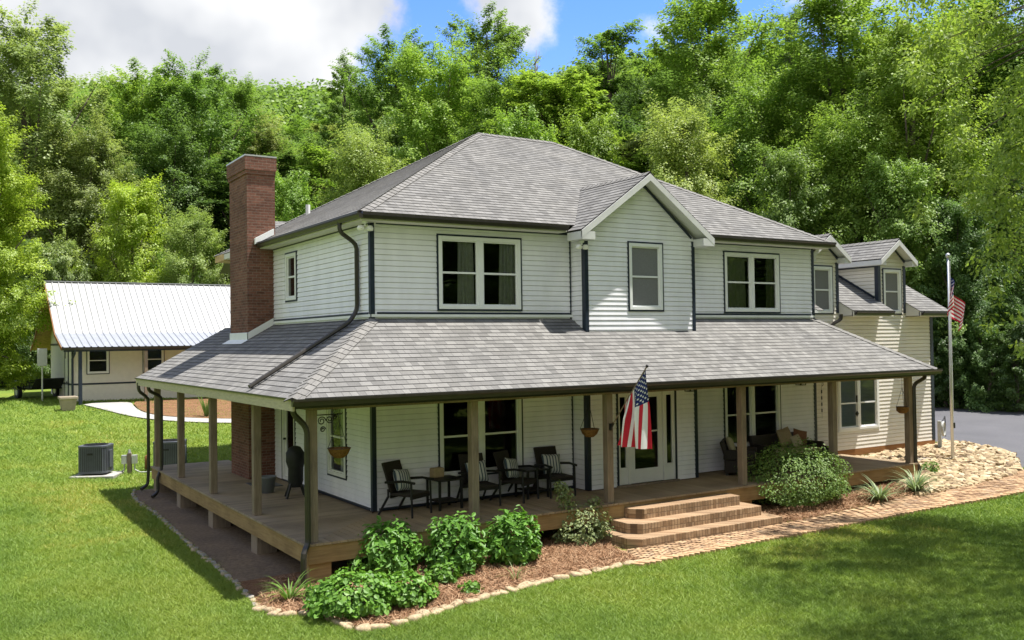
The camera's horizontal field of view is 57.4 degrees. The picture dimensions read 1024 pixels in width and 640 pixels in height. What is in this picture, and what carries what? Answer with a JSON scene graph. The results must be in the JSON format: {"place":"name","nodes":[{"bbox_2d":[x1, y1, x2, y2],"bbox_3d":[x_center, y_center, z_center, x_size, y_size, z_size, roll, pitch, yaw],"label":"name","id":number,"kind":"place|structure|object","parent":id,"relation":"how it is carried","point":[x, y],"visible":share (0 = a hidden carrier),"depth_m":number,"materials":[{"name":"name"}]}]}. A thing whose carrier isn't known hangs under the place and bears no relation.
{"place":"outdoors","nodes":[
{"label":"outdoors","id":0,"kind":"place"},
{"bbox_2d":[134,398,230,417],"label":"mulch island","id":1,"kind":"structure","parent":0,"point":[173,412],"depth_m":43.10,"materials":[{"name":"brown wood"}]},
{"bbox_2d":[0,382,1023,639],"bbox_3d":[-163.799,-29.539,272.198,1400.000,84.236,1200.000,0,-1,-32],"label":"ground","id":2,"kind":"structure","parent":0,"point":[8,394],"depth_m":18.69,"materials":[{"name":"green plant"}]},
{"bbox_2d":[0,239,68,386],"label":"tree","id":3,"kind":"object","parent":2,"relation":"on","point":[22,349],"visible":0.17,"depth_m":55.62,"materials":[{"name":"green plant"}]},
{"bbox_2d":[0,101,75,391],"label":"leafy tree","id":4,"kind":"object","parent":2,"relation":"on","point":[10,208],"visible":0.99,"depth_m":45.91,"materials":[{"name":"green plant"}]},
{"bbox_2d":[12,378,63,397],"bbox_3d":[-24.318,3.437,47.731,4.066,1.009,2.040,-2,-2,43],"label":"utility trailer","id":5,"kind":"object","parent":2,"relation":"on","point":[55,385],"visible":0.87,"depth_m":46.69,"materials":[{"name":"black metal"}]},
{"bbox_2d":[16,228,94,385],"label":"tree","id":6,"kind":"object","parent":2,"relation":"on","point":[66,261],"visible":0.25,"depth_m":57.50,"materials":[{"name":"green plant"}]},
{"bbox_2d":[0,0,131,357],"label":"leafy tree","id":7,"kind":"object","parent":2,"relation":"on","point":[30,61],"visible":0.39,"depth_m":64.52,"materials":[{"name":"green plant"}]},
{"bbox_2d":[53,66,132,160],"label":"leafy tree","id":8,"kind":"object","parent":2,"relation":"on","point":[110,102],"visible":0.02,"depth_m":87.40,"materials":[{"name":"green plant"}]},
{"bbox_2d":[20,102,166,316],"bbox_3d":[-29.086,-5.202,63.757,9.611,19.581,11.031,-2,-1,34],"label":"leafy tree","id":9,"kind":"object","parent":2,"relation":"on","point":[88,144],"visible":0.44,"depth_m":62.92,"materials":[{"name":"green plant"}]},
{"bbox_2d":[69,471,123,478],"bbox_3d":[-12.241,4.641,27.596,1.240,0.200,1.050,-1,-1,-6],"label":"concrete pad","id":10,"kind":"object","parent":2,"relation":"on","point":[111,475],"visible":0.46,"depth_m":27.26,"materials":[{"name":"grey concrete"}]},
{"bbox_2d":[78,443,113,473],"bbox_3d":[-12.278,4.079,27.641,0.841,0.827,0.818,-1,-1,-4],"label":"air conditioner","id":11,"kind":"object","parent":10,"relation":"on","point":[95,458],"visible":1,"depth_m":27.26,"materials":[{"name":"black metal"}]},
{"bbox_2d":[30,281,230,404],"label":"outbuilding","id":12,"kind":"structure","parent":2,"relation":"on","point":[106,340],"depth_m":47.18,"materials":[{"name":"white metal"}]},
{"bbox_2d":[69,173,191,282],"bbox_3d":[-24.377,-2.145,59.761,7.121,15.314,7.676,0,-2,-43],"label":"tree","id":13,"kind":"object","parent":2,"relation":"on","point":[126,203],"visible":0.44,"depth_m":59.07,"materials":[{"name":"green plant"}]},
{"bbox_2d":[74,57,211,281],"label":"leafy tree","id":14,"kind":"object","parent":2,"relation":"on","point":[127,96],"visible":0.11,"depth_m":76.70,"materials":[{"name":"green plant"}]},
{"bbox_2d":[84,99,228,283],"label":"leafy tree","id":15,"kind":"object","parent":2,"relation":"on","point":[162,142],"visible":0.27,"depth_m":69.46,"materials":[{"name":"green plant"}]},
{"bbox_2d":[83,402,230,422],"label":"concrete walk","id":16,"kind":"structure","parent":2,"relation":"on","point":[127,408],"depth_m":41.34,"materials":[{"name":"grey concrete"}]},
{"bbox_2d":[153,439,186,465],"bbox_3d":[-10.539,4.148,28.881,0.906,0.896,0.882,-1,-1,-8],"label":"air conditioner","id":17,"kind":"object","parent":2,"relation":"on","point":[169,451],"visible":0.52,"depth_m":28.48,"materials":[{"name":"black metal"}]},
{"bbox_2d":[108,46,269,281],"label":"leafy tree","id":18,"kind":"object","parent":2,"relation":"on","point":[189,96],"visible":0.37,"depth_m":74.94,"materials":[{"name":"green plant"}]},
{"bbox_2d":[149,199,229,284],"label":"tree","id":19,"kind":"object","parent":2,"relation":"on","point":[196,240],"visible":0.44,"depth_m":57.43,"materials":[{"name":"green plant"}]},
{"bbox_2d":[134,489,332,581],"bbox_3d":[-6.507,4.491,20.113,1.850,0.071,12.900,0,-1,-32],"label":"dirt strip","id":20,"kind":"object","parent":2,"relation":"on","point":[229,548],"visible":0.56,"depth_m":18.84,"materials":[{"name":"brown soil"}]},
{"bbox_2d":[207,72,290,157],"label":"leafy tree","id":21,"kind":"object","parent":2,"relation":"on","point":[242,99],"visible":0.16,"depth_m":102.31,"materials":[{"name":"green plant"}]},
{"bbox_2d":[187,147,314,278],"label":"leafy tree","id":22,"kind":"object","parent":2,"relation":"on","point":[285,168],"visible":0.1,"depth_m":70.58,"materials":[{"name":"green plant"}]},
{"bbox_2d":[211,103,304,215],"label":"leafy tree","id":23,"kind":"object","parent":2,"relation":"on","point":[272,145],"visible":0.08,"depth_m":85.35,"materials":[{"name":"green plant"}]},
{"bbox_2d":[275,170,321,221],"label":"tree","id":24,"kind":"object","parent":2,"relation":"on","point":[296,194],"visible":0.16,"depth_m":55.28,"materials":[{"name":"green plant"}]},
{"bbox_2d":[270,126,342,202],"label":"leafy tree","id":25,"kind":"object","parent":2,"relation":"on","point":[300,163],"visible":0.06,"depth_m":82.49,"materials":[{"name":"green plant"}]},
{"bbox_2d":[276,113,336,143],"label":"leafy tree","id":26,"kind":"object","parent":2,"relation":"on","point":[303,128],"visible":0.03,"depth_m":116.94,"materials":[{"name":"green plant"}]},
{"bbox_2d":[277,141,384,218],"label":"leafy tree","id":27,"kind":"object","parent":2,"relation":"on","point":[321,171],"visible":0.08,"depth_m":68.44,"materials":[{"name":"green plant"}]},
{"bbox_2d":[313,49,382,155],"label":"leafy tree","id":28,"kind":"object","parent":2,"relation":"on","point":[334,111],"visible":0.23,"depth_m":99.18,"materials":[{"name":"green plant"}]},
{"bbox_2d":[309,106,410,206],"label":"leafy tree","id":29,"kind":"object","parent":2,"relation":"on","point":[359,162],"visible":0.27,"depth_m":59.17,"materials":[{"name":"green plant"}]},
{"bbox_2d":[328,23,453,174],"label":"leafy tree","id":30,"kind":"object","parent":2,"relation":"on","point":[381,71],"visible":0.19,"depth_m":84.52,"materials":[{"name":"green plant"}]},
{"bbox_2d":[0,36,851,141],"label":"woods","id":31,"kind":"object","parent":2,"relation":"on","point":[286,102],"visible":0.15,"depth_m":135.39,"materials":[{"name":"green plant"}]},
{"bbox_2d":[382,26,493,170],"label":"leafy tree","id":32,"kind":"object","parent":2,"relation":"on","point":[430,103],"visible":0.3,"depth_m":74.46,"materials":[{"name":"green plant"}]},
{"bbox_2d":[416,1,548,138],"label":"leafy tree","id":33,"kind":"object","parent":2,"relation":"on","point":[509,40],"visible":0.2,"depth_m":86.97,"materials":[{"name":"green plant"}]},
{"bbox_2d":[446,40,558,145],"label":"leafy tree","id":34,"kind":"object","parent":2,"relation":"on","point":[494,94],"visible":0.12,"depth_m":71.36,"materials":[{"name":"green plant"}]},
{"bbox_2d":[486,103,559,143],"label":"tree","id":35,"kind":"object","parent":2,"relation":"on","point":[512,126],"visible":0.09,"depth_m":61.03,"materials":[{"name":"green plant"}]},
{"bbox_2d":[135,132,947,588],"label":"house","id":36,"kind":"structure","parent":2,"relation":"on","point":[467,296],"depth_m":20.66,"materials":[{"name":"plastic"}]},
{"bbox_2d":[281,410,295,481],"bbox_3d":[-5.255,2.779,22.114,0.110,2.100,0.950,0,-1,-32],"label":"side door","id":37,"kind":"structure","parent":36,"relation":"in","point":[284,414],"depth_m":22.39,"materials":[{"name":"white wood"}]},
{"bbox_2d":[285,250,297,301],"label":"window","id":38,"kind":"structure","parent":36,"relation":"in","point":[293,254],"depth_m":22.02,"materials":[{"name":"white glass"}]},
{"bbox_2d":[284,446,304,498],"bbox_3d":[-4.615,3.234,19.934,0.456,1.103,0.469,0,-1,-17],"label":"covered grill","id":39,"kind":"object","parent":36,"relation":"on","point":[295,459],"visible":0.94,"depth_m":19.79,"materials":[{"name":"black metal"}]},
{"bbox_2d":[326,409,347,480],"bbox_3d":[-3.608,2.446,19.585,0.184,1.690,1.060,0,-1,-32],"label":"window","id":40,"kind":"structure","parent":36,"relation":"in","point":[342,474],"depth_m":19.61,"materials":[{"name":"white plastic"}]},
{"bbox_2d":[377,460,433,518],"bbox_3d":[-2.026,3.205,17.805,0.881,0.996,0.650,-2,-1,31],"label":"porch chair","id":41,"kind":"object","parent":36,"relation":"on","point":[390,482],"visible":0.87,"depth_m":17.74,"materials":[{"name":"wicker"}]},
{"bbox_2d":[393,469,410,490],"bbox_3d":[-2.097,3.053,17.872,0.160,0.420,0.460,-21,-17,27],"label":"pillow","id":42,"kind":"object","parent":41,"relation":"on","point":[401,474],"visible":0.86,"depth_m":17.76,"materials":[{"name":"fabric"}]},
{"bbox_2d":[426,475,463,510],"bbox_3d":[-1.326,3.395,18.373,0.580,0.595,0.540,0,-2,-36],"label":"side table","id":43,"kind":"object","parent":36,"relation":"on","point":[447,479],"visible":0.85,"depth_m":18.32,"materials":[{"name":"black metal"}]},
{"bbox_2d":[455,453,501,505],"bbox_3d":[-0.680,3.206,18.727,0.650,0.996,0.881,0,-1,-28],"label":"porch chair","id":44,"kind":"object","parent":36,"relation":"on","point":[484,486],"visible":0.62,"depth_m":18.76,"materials":[{"name":"black metal"}]},
{"bbox_2d":[436,233,522,310],"bbox_3d":[-0.690,-0.964,19.457,2.040,1.560,0.184,0,-1,-32],"label":"window","id":45,"kind":"structure","parent":36,"relation":"in","point":[510,249],"depth_m":19.41,"materials":[{"name":"white glass"}]},
{"bbox_2d":[437,399,523,476],"bbox_3d":[-0.641,2.363,19.337,2.030,1.680,0.100,0,-1,-32],"label":"window","id":46,"kind":"structure","parent":36,"relation":"in","point":[518,402],"depth_m":19.31,"materials":[{"name":"white plastic"}]},
{"bbox_2d":[489,450,540,503],"bbox_3d":[0.059,3.206,19.222,0.881,0.996,0.650,-2,-1,31],"label":"porch chair","id":47,"kind":"object","parent":36,"relation":"on","point":[499,457],"visible":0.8,"depth_m":19.15,"materials":[{"name":"black metal"}]},
{"bbox_2d":[515,467,549,499],"bbox_3d":[0.415,3.396,19.548,0.580,0.595,0.540,0,-1,-32],"label":"side table","id":48,"kind":"object","parent":36,"relation":"on","point":[527,489],"visible":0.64,"depth_m":19.47,"materials":[{"name":"black metal"}]},
{"bbox_2d":[530,446,576,498],"bbox_3d":[0.871,3.206,19.770,0.650,0.996,0.881,0,-1,-29],"label":"porch chair","id":49,"kind":"object","parent":36,"relation":"on","point":[548,450],"visible":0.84,"depth_m":19.71,"materials":[{"name":"black metal"}]},
{"bbox_2d":[541,454,561,473],"bbox_3d":[0.842,3.054,19.863,0.460,0.420,0.160,3,-20,-29],"label":"pillow","id":50,"kind":"object","parent":49,"relation":"on","point":[553,460],"visible":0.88,"depth_m":19.81,"materials":[{"name":"fabric"}]},
{"bbox_2d":[609,364,651,448],"bbox_3d":[2.253,1.681,18.267,1.000,1.632,0.265,-2,-2,41],"label":"porch flag","id":51,"kind":"object","parent":36,"relation":"attached to","point":[636,432],"visible":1,"depth_m":18.07,"materials":[{"name":"multicoloured fabric"}]},
{"bbox_2d":[626,241,663,311],"bbox_3d":[3.007,-0.976,21.135,1.040,1.570,0.100,0,-1,-32],"label":"window","id":52,"kind":"structure","parent":36,"relation":"in","point":[645,272],"depth_m":21.14,"materials":[{"name":"white glass"}]},
{"bbox_2d":[720,438,756,475],"bbox_3d":[5.444,3.282,22.463,0.810,0.806,0.850,-1,-1,18],"label":"wicker armchair","id":53,"kind":"object","parent":36,"relation":"on","point":[730,459],"visible":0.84,"depth_m":22.11,"materials":[{"name":"black wicker"}]},
{"bbox_2d":[722,250,780,312],"bbox_3d":[6.047,-0.943,23.726,2.010,1.550,0.184,0,-1,-32],"label":"window","id":54,"kind":"structure","parent":36,"relation":"in","point":[734,282],"depth_m":23.65,"materials":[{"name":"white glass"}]},
{"bbox_2d":[723,385,781,446],"bbox_3d":[6.057,2.360,23.582,2.030,1.680,0.100,0,-1,-32],"label":"window","id":55,"kind":"structure","parent":36,"relation":"in","point":[751,413],"depth_m":23.54,"materials":[{"name":"white glass"}]},
{"bbox_2d":[748,432,823,467],"bbox_3d":[6.915,3.284,23.547,1.900,0.806,0.810,0,-1,-32],"label":"wicker sofa","id":56,"kind":"object","parent":36,"relation":"on","point":[760,442],"visible":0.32,"depth_m":23.46,"materials":[{"name":"black wicker"}]},
{"bbox_2d":[814,265,833,313],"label":"window","id":57,"kind":"structure","parent":36,"relation":"in","point":[823,274],"depth_m":25.70,"materials":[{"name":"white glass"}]},
{"bbox_2d":[837,380,879,431],"bbox_3d":[9.749,2.327,26.350,1.790,1.560,0.100,0,-1,-32],"label":"window","id":58,"kind":"structure","parent":36,"relation":"in","point":[876,425],"depth_m":26.31,"materials":[{"name":"white glass"}]},
{"bbox_2d":[881,268,901,314],"bbox_3d":[11.064,-0.828,27.279,0.870,1.350,0.100,0,-1,-32],"label":"window","id":59,"kind":"structure","parent":36,"relation":"in","point":[891,277],"depth_m":27.31,"materials":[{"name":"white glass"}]},
{"bbox_2d":[485,65,628,158],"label":"leafy tree","id":60,"kind":"object","parent":2,"relation":"on","point":[579,94],"visible":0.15,"depth_m":66.77,"materials":[{"name":"green plant"}]},
{"bbox_2d":[240,480,914,630],"bbox_3d":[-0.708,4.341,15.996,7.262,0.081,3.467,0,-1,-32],"label":"mulch bed","id":61,"kind":"object","parent":2,"relation":"on","point":[253,586],"visible":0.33,"depth_m":15.55,"materials":[{"name":"brown plant"}]},
{"bbox_2d":[261,569,314,601],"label":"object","id":62,"kind":"object","parent":61,"relation":"on","point":[290,594],"visible":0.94,"depth_m":14.54,"materials":[{"name":"green plant"}]},
{"bbox_2d":[300,567,403,620],"bbox_3d":[-2.348,4.053,13.963,1.618,0.720,1.335,0,-1,-16],"label":"ground cover","id":63,"kind":"object","parent":61,"relation":"on","point":[325,597],"visible":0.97,"depth_m":13.60,"materials":[{"name":"green plant"}]},
{"bbox_2d":[347,514,422,577],"bbox_3d":[-2.179,3.864,15.924,1.301,1.074,1.347,-1,-1,14],"label":"hydrangea","id":64,"kind":"object","parent":61,"relation":"on","point":[397,558],"visible":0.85,"depth_m":15.68,"materials":[{"name":"green plant"}]},
{"bbox_2d":[374,567,439,607],"bbox_3d":[-1.585,4.104,14.258,1.004,0.593,0.957,0,-1,-32],"label":"ground cover","id":65,"kind":"object","parent":61,"relation":"on","point":[414,594],"visible":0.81,"depth_m":14.06,"materials":[{"name":"green plant"}]},
{"bbox_2d":[423,561,462,584],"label":"ground cover","id":66,"kind":"object","parent":61,"relation":"on","point":[446,572],"visible":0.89,"depth_m":15.24,"materials":[{"name":"green plant"}]},
{"bbox_2d":[420,511,489,575],"bbox_3d":[-0.965,3.843,16.077,1.189,1.098,1.127,0,-1,-32],"label":"hydrangea","id":67,"kind":"object","parent":61,"relation":"on","point":[463,557],"visible":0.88,"depth_m":15.85,"materials":[{"name":"green plant"}]},
{"bbox_2d":[481,504,542,566],"bbox_3d":[0.037,3.848,16.611,1.155,1.083,1.106,0,-1,-32],"label":"hydrangea","id":68,"kind":"object","parent":61,"relation":"on","point":[520,548],"visible":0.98,"depth_m":16.36,"materials":[{"name":"green plant"}]},
{"bbox_2d":[550,479,615,545],"bbox_3d":[1.353,3.735,18.202,1.387,1.334,1.186,0,-1,-19],"label":"variegated bush","id":69,"kind":"object","parent":61,"relation":"on","point":[582,534],"visible":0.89,"depth_m":17.95,"materials":[{"name":"green plant"}]},
{"bbox_2d":[554,103,635,169],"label":"tree","id":70,"kind":"object","parent":2,"relation":"on","point":[597,142],"visible":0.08,"depth_m":59.04,"materials":[{"name":"green plant"}]},
{"bbox_2d":[567,18,665,125],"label":"leafy tree","id":71,"kind":"object","parent":2,"relation":"on","point":[610,41],"visible":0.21,"depth_m":83.17,"materials":[{"name":"green plant"}]},
{"bbox_2d":[585,130,664,163],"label":"leafy tree","id":72,"kind":"object","parent":2,"relation":"on","point":[630,144],"visible":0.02,"depth_m":64.93,"materials":[{"name":"green plant"}]},
{"bbox_2d":[598,106,659,149],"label":"leafy tree","id":73,"kind":"object","parent":2,"relation":"on","point":[630,131],"depth_m":70.71,"materials":[{"name":"green plant"}]},
{"bbox_2d":[591,59,688,122],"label":"leafy tree","id":74,"kind":"object","parent":2,"relation":"on","point":[664,81],"visible":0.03,"depth_m":82.98,"materials":[{"name":"green plant"}]},
{"bbox_2d":[605,62,677,131],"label":"leafy tree","id":75,"kind":"object","parent":2,"relation":"on","point":[636,93],"visible":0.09,"depth_m":76.98,"materials":[{"name":"green plant"}]},
{"bbox_2d":[609,147,691,184],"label":"leafy tree","id":76,"kind":"object","parent":2,"relation":"on","point":[637,166],"depth_m":60.40,"materials":[{"name":"green plant"}]},
{"bbox_2d":[625,83,749,206],"bbox_3d":[8.781,-3.842,50.571,9.394,17.083,8.802,-2,-2,40],"label":"leafy tree","id":77,"kind":"object","parent":2,"relation":"on","point":[671,142],"visible":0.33,"depth_m":49.23,"materials":[{"name":"green plant"}]},
{"bbox_2d":[601,493,781,548],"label":"brick steps","id":78,"kind":"structure","parent":2,"relation":"on","point":[647,525],"depth_m":18.72,"materials":[{"name":"brown brick"}]},
{"bbox_2d":[651,25,783,209],"bbox_3d":[13.916,-7.673,59.920,10.496,21.385,12.047,-1,-1,19],"label":"leafy tree","id":79,"kind":"object","parent":2,"relation":"on","point":[705,88],"visible":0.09,"depth_m":58.81,"materials":[{"name":"green plant"}]},
{"bbox_2d":[618,0,820,209],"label":"leafy tree","id":80,"kind":"object","parent":2,"relation":"on","point":[697,21],"visible":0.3,"depth_m":62.51,"materials":[{"name":"green plant"}]},
{"bbox_2d":[688,39,844,234],"bbox_3d":[14.830,-5.907,53.673,11.427,20.284,9.956,-1,-1,3],"label":"leafy tree","id":81,"kind":"object","parent":2,"relation":"on","point":[750,114],"visible":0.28,"depth_m":52.92,"materials":[{"name":"green plant"}]},
{"bbox_2d":[759,4,829,144],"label":"leafy tree","id":82,"kind":"object","parent":2,"relation":"on","point":[791,17],"visible":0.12,"depth_m":75.31,"materials":[{"name":"green plant"}]},
{"bbox_2d":[742,129,864,244],"bbox_3d":[13.584,-2.027,45.777,6.313,14.954,6.804,0,-2,-42],"label":"leafy tree","id":83,"kind":"object","parent":2,"relation":"on","point":[785,178],"visible":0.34,"depth_m":45.29,"materials":[{"name":"green plant"}]},
{"bbox_2d":[712,0,937,243],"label":"leafy tree","id":84,"kind":"object","parent":2,"relation":"on","point":[838,19],"visible":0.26,"depth_m":52.44,"materials":[{"name":"green plant"}]},
{"bbox_2d":[628,470,1023,560],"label":"path bricks","id":85,"kind":"object","parent":2,"relation":"on","point":[1004,484],"visible":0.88,"depth_m":20.16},
{"bbox_2d":[632,489,1023,567],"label":"path edging","id":86,"kind":"object","parent":2,"relation":"on","point":[796,533],"visible":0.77,"depth_m":18.95,"materials":[{"name":"stone"}]},
{"bbox_2d":[752,481,909,522],"bbox_3d":[7.293,4.167,21.735,6.000,0.308,1.949,0,-1,-32],"label":"shrub bed","id":87,"kind":"object","parent":2,"relation":"on","point":[834,511],"visible":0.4,"depth_m":21.41,"materials":[{"name":"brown wood"}]},
{"bbox_2d":[734,436,853,507],"bbox_3d":[6.516,3.510,21.680,2.808,1.607,2.503,-1,-1,0],"label":"round bush","id":88,"kind":"object","parent":87,"relation":"on","point":[822,494],"visible":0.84,"depth_m":21.09,"materials":[{"name":"green plant"}]},
{"bbox_2d":[852,475,907,500],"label":"yucca","id":89,"kind":"object","parent":87,"relation":"on","point":[876,492],"visible":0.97,"depth_m":21.49,"materials":[{"name":"green plant"}]},
{"bbox_2d":[791,89,922,276],"bbox_3d":[16.270,-3.377,47.049,8.735,15.884,8.185,-1,-1,-11],"label":"leafy tree","id":90,"kind":"object","parent":2,"relation":"on","point":[845,150],"visible":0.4,"depth_m":46.07,"materials":[{"name":"green plant"}]},
{"bbox_2d":[826,150,972,392],"bbox_3d":[18.131,-1.609,43.748,6.928,13.793,6.428,-1,-1,11],"label":"leafy tree","id":91,"kind":"object","parent":2,"relation":"on","point":[899,221],"visible":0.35,"depth_m":43.18,"materials":[{"name":"green plant"}]},
{"bbox_2d":[805,0,1018,326],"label":"leafy tree","id":92,"kind":"object","parent":2,"relation":"on","point":[896,42],"visible":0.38,"depth_m":46.58,"materials":[{"name":"green plant"}]},
{"bbox_2d":[855,439,1022,495],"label":"rock bed","id":93,"kind":"object","parent":2,"relation":"on","point":[970,463],"visible":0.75,"depth_m":25.54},
{"bbox_2d":[885,466,948,492],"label":"yucca","id":94,"kind":"object","parent":93,"relation":"on","point":[918,484],"visible":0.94,"depth_m":22.35,"materials":[{"name":"green plant"}]},
{"bbox_2d":[945,253,964,458],"bbox_3d":[12.404,1.143,26.130,0.600,6.038,0.282,0,-1,-32],"label":"flagpole","id":95,"kind":"object","parent":93,"relation":"on","point":[956,306],"visible":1,"depth_m":26.09,"materials":[{"name":"white metal"}]},
{"bbox_2d":[875,0,1023,375],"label":"leafy tree","id":96,"kind":"object","parent":2,"relation":"on","point":[1021,19],"visible":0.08,"depth_m":50.09,"materials":[{"name":"green plant"}]},
{"bbox_2d":[890,0,1023,362],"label":"walnut tree","id":97,"kind":"object","parent":2,"relation":"on","point":[1011,158],"visible":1,"depth_m":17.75,"materials":[{"name":"green plant"}]},
{"bbox_2d":[933,316,984,408],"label":"leafy tree","id":98,"kind":"object","parent":2,"relation":"on","point":[944,396],"visible":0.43,"depth_m":41.44,"materials":[{"name":"green plant"}]},
{"bbox_2d":[905,185,1023,404],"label":"leafy tree","id":99,"kind":"object","parent":2,"relation":"on","point":[952,213],"visible":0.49,"depth_m":42.04,"materials":[{"name":"green plant"}]},
{"bbox_2d":[931,2,1023,314],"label":"leafy tree","id":100,"kind":"object","parent":2,"relation":"on","point":[1007,75],"visible":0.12,"depth_m":49.49,"materials":[{"name":"green plant"}]},
{"bbox_2d":[948,316,1021,412],"bbox_3d":[20.645,2.107,40.842,3.195,4.597,3.290,-1,-1,13],"label":"shrub","id":101,"kind":"object","parent":2,"relation":"on","point":[981,362],"visible":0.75,"depth_m":40.51,"materials":[{"name":"green plant"}]},
{"bbox_2d":[960,158,1023,406],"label":"leafy tree","id":102,"kind":"object","parent":2,"relation":"on","point":[1018,299],"visible":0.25,"depth_m":43.31,"materials":[{"name":"green plant"}]},
{"bbox_2d":[977,314,1023,411],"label":"shrub","id":103,"kind":"object","parent":2,"relation":"on","point":[1011,338],"visible":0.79,"depth_m":39.76,"materials":[{"name":"green plant"}]},
{"bbox_2d":[0,0,1023,91],"label":"sky","id":104,"kind":"structure","parent":0,"point":[269,40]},
{"bbox_2d":[935,400,1023,467],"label":"driveway","id":105,"kind":"structure","parent":0,"point":[1000,429],"depth_m":34.13,"materials":[{"name":"grey asphalt"}]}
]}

